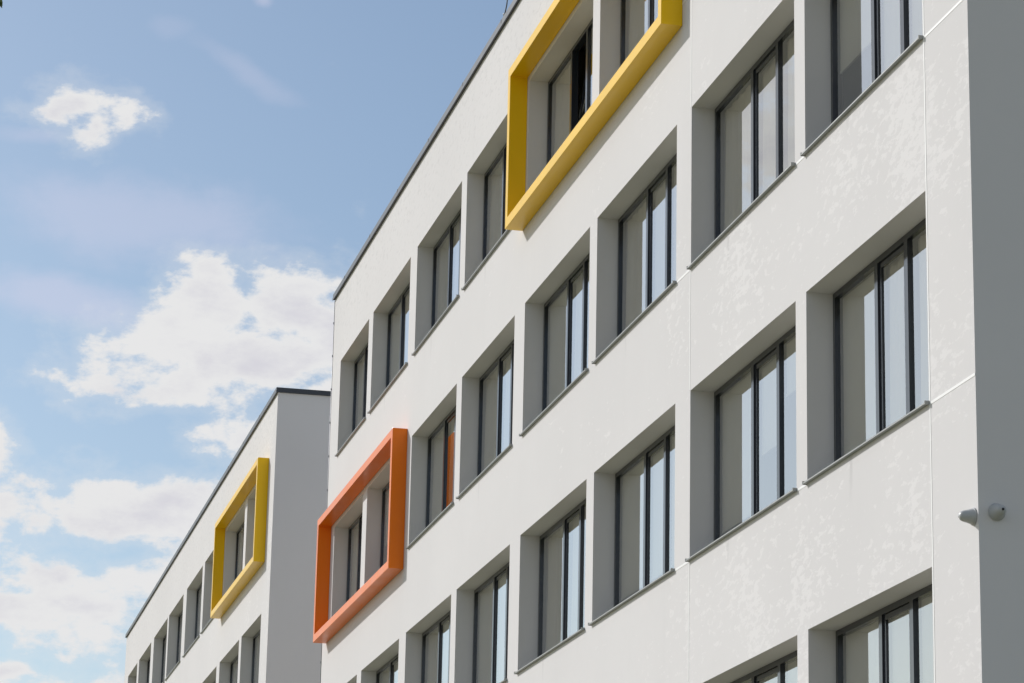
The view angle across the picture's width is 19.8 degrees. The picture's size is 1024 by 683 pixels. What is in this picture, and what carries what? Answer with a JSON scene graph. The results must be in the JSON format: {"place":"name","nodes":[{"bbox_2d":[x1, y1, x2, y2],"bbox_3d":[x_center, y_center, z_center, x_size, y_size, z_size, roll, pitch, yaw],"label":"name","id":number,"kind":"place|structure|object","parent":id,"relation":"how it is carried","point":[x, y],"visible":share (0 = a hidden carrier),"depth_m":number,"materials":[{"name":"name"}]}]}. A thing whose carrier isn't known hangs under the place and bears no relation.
{"place":"outdoors","nodes":[
{"label":"outdoors","id":0,"kind":"place"},
{"bbox_2d":[0,0,512,682],"label":"sky","id":1,"kind":"structure","parent":0,"point":[189,189],"materials":[{"name":"blue"}]},
{"label":"ground","id":2,"kind":"structure","parent":0,"visible":0},
{"bbox_2d":[124,387,330,682],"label":"office building","id":3,"kind":"structure","parent":2,"relation":"on","point":[231,598],"depth_m":72.18,"materials":[{"name":"white paint"}]},
{"bbox_2d":[147,656,150,682],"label":"window","id":4,"kind":"structure","parent":3,"relation":"in","point":[148,665],"depth_m":99.14,"materials":[{"name":"grey glass"}]},
{"bbox_2d":[161,633,166,682],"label":"window","id":5,"kind":"structure","parent":3,"relation":"in","point":[165,637],"depth_m":94.40,"materials":[{"name":"grey glass"}]},
{"bbox_2d":[164,610,182,680],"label":"window","id":6,"kind":"structure","parent":3,"relation":"in","point":[179,636],"depth_m":90.19,"materials":[{"name":"grey glass"}]},
{"bbox_2d":[182,583,201,656],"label":"window","id":7,"kind":"structure","parent":3,"relation":"in","point":[199,591],"depth_m":85.64,"materials":[{"name":"grey glass"}]},
{"bbox_2d":[200,618,212,633],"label":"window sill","id":8,"kind":"structure","parent":3,"relation":"in","point":[211,618],"depth_m":80.41,"materials":[{"name":"grey metal"}]},
{"bbox_2d":[230,654,238,682],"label":"window","id":9,"kind":"structure","parent":3,"relation":"in","point":[234,664],"depth_m":76.37,"materials":[{"name":"grey glass"}]},
{"bbox_2d":[234,521,244,580],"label":"window","id":10,"kind":"structure","parent":3,"relation":"in","point":[240,533],"depth_m":77.29,"materials":[{"name":"grey glass"}]},
{"bbox_2d":[251,629,260,682],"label":"window","id":11,"kind":"structure","parent":3,"relation":"in","point":[256,639],"depth_m":72.41,"materials":[{"name":"grey glass"}]},
{"bbox_2d":[313,0,1023,682],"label":"office building","id":12,"kind":"structure","parent":2,"relation":"on","point":[679,340],"depth_m":34.47,"materials":[{"name":"white paint"}]},
{"bbox_2d":[320,302,334,682],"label":"lightning cable","id":13,"kind":"object","parent":12,"relation":"attached to","point":[329,449],"visible":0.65,"depth_m":61.31,"materials":[{"name":"metal"}]},
{"bbox_2d":[335,343,367,456],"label":"window","id":14,"kind":"structure","parent":12,"relation":"in","point":[361,363],"depth_m":59.76,"materials":[{"name":"grey glass"}]},
{"bbox_2d":[346,512,362,601],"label":"window","id":15,"kind":"structure","parent":12,"relation":"in","point":[355,530],"depth_m":58.92,"materials":[{"name":"grey glass"}]},
{"bbox_2d":[380,481,389,567],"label":"window","id":16,"kind":"structure","parent":12,"relation":"in","point":[385,491],"depth_m":55.70,"materials":[{"name":"grey glass"}]},
{"bbox_2d":[376,653,398,682],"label":"window","id":17,"kind":"structure","parent":12,"relation":"in","point":[388,673],"depth_m":53.91,"materials":[{"name":"grey glass"}]},
{"bbox_2d":[367,282,409,413],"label":"window","id":18,"kind":"structure","parent":12,"relation":"in","point":[398,316],"depth_m":55.82,"materials":[{"name":"grey glass"}]},
{"bbox_2d":[406,406,455,548],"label":"window","id":19,"kind":"structure","parent":12,"relation":"in","point":[441,442],"depth_m":50.54,"materials":[{"name":"grey glass"}]},
{"bbox_2d":[411,209,460,355],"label":"window","id":20,"kind":"structure","parent":12,"relation":"in","point":[446,252],"depth_m":51.46,"materials":[{"name":"grey glass"}]},
{"bbox_2d":[421,610,450,682],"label":"window","id":21,"kind":"structure","parent":12,"relation":"in","point":[435,659],"depth_m":49.64,"materials":[{"name":"grey glass"}]},
{"bbox_2d":[456,339,513,498],"bbox_3d":[-0.220,1.085,45.704,0.479,2.024,3.906,5,-16,-12],"label":"window","id":22,"kind":"structure","parent":12,"relation":"in","point":[495,414],"depth_m":46.38,"materials":[{"name":"grey glass"}]},
{"bbox_2d":[461,142,509,289],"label":"window","id":23,"kind":"structure","parent":12,"relation":"in","point":[494,231],"depth_m":47.77,"materials":[{"name":"grey glass"}]},
{"bbox_2d":[472,561,509,682],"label":"window","id":24,"kind":"structure","parent":12,"relation":"in","point":[491,598],"depth_m":45.43,"materials":[{"name":"grey glass"}]},
{"bbox_2d":[514,499,585,673],"bbox_3d":[0.719,3.306,40.469,0.479,2.024,3.962,5,-16,-12],"label":"window","id":25,"kind":"structure","parent":12,"relation":"in","point":[562,548],"depth_m":41.04,"materials":[{"name":"grey glass"}]},
{"bbox_2d":[519,253,589,436],"bbox_3d":[0.791,-0.070,41.390,0.479,2.024,3.962,5,-16,-12],"label":"window","id":26,"kind":"structure","parent":12,"relation":"in","point":[566,313],"depth_m":41.97,"materials":[{"name":"grey glass"}]},
{"bbox_2d":[546,18,592,164],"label":"window","id":27,"kind":"structure","parent":12,"relation":"in","point":[562,109],"depth_m":43.15,"materials":[{"name":"grey glass"}]},
{"bbox_2d":[588,425,674,625],"bbox_3d":[1.649,2.216,36.404,0.434,2.024,3.941,5,-16,-12],"label":"window","id":28,"kind":"structure","parent":12,"relation":"in","point":[644,535],"depth_m":36.91,"materials":[{"name":"grey glass"}]},
{"bbox_2d":[592,153,676,363],"bbox_3d":[1.742,-1.158,37.329,0.478,2.024,3.941,5,-16,-12],"label":"window","id":29,"kind":"structure","parent":12,"relation":"in","point":[647,229],"depth_m":37.84,"materials":[{"name":"grey glass"}]},
{"bbox_2d":[620,0,657,65],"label":"window","id":30,"kind":"structure","parent":12,"relation":"in","point":[636,16],"depth_m":39.56,"materials":[{"name":"grey glass"}]},
{"bbox_2d":[686,19,794,269],"bbox_3d":[2.748,-2.308,33.035,0.478,2.024,3.973,5,-16,-12],"label":"window","id":31,"kind":"structure","parent":12,"relation":"in","point":[755,122],"depth_m":33.45,"materials":[{"name":"grey glass"}]},
{"bbox_2d":[685,325,796,561],"bbox_3d":[2.655,1.066,32.109,0.434,2.024,3.973,5,-16,-12],"label":"window","id":32,"kind":"structure","parent":12,"relation":"in","point":[755,410],"depth_m":32.52,"materials":[{"name":"grey glass"}]},
{"bbox_2d":[731,650,797,682],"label":"window","id":33,"kind":"structure","parent":12,"relation":"in","point":[785,669],"depth_m":31.09,"materials":[{"name":"grey glass"}]},
{"bbox_2d":[800,0,922,156],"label":"window","id":34,"kind":"structure","parent":12,"relation":"in","point":[892,28],"depth_m":29.63,"materials":[{"name":"grey glass"}]},
{"bbox_2d":[802,218,929,484],"bbox_3d":[3.569,0.047,28.302,0.478,2.024,3.505,5,-16,-12],"label":"window","id":35,"kind":"structure","parent":12,"relation":"in","point":[860,326],"depth_m":28.76,"materials":[{"name":"grey glass"}]},
{"bbox_2d":[836,584,933,682],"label":"window","id":36,"kind":"structure","parent":12,"relation":"in","point":[893,643],"depth_m":27.83,"materials":[{"name":"grey glass"}]},
{"bbox_2d":[958,508,976,525],"bbox_3d":[3.879,1.491,25.060,0.137,0.156,0.156,5,-16,-12],"label":"security camera","id":37,"kind":"object","parent":12,"relation":"attached to","point":[969,516],"visible":1,"depth_m":25.02,"materials":[{"name":"white plastic"}]},
{"bbox_2d":[988,503,1005,520],"bbox_3d":[4.147,1.436,24.953,0.156,0.156,0.144,5,-16,-12],"label":"security camera","id":38,"kind":"object","parent":12,"relation":"attached to","point":[996,511],"visible":1,"depth_m":24.95,"materials":[{"name":"white plastic"}]}
]}

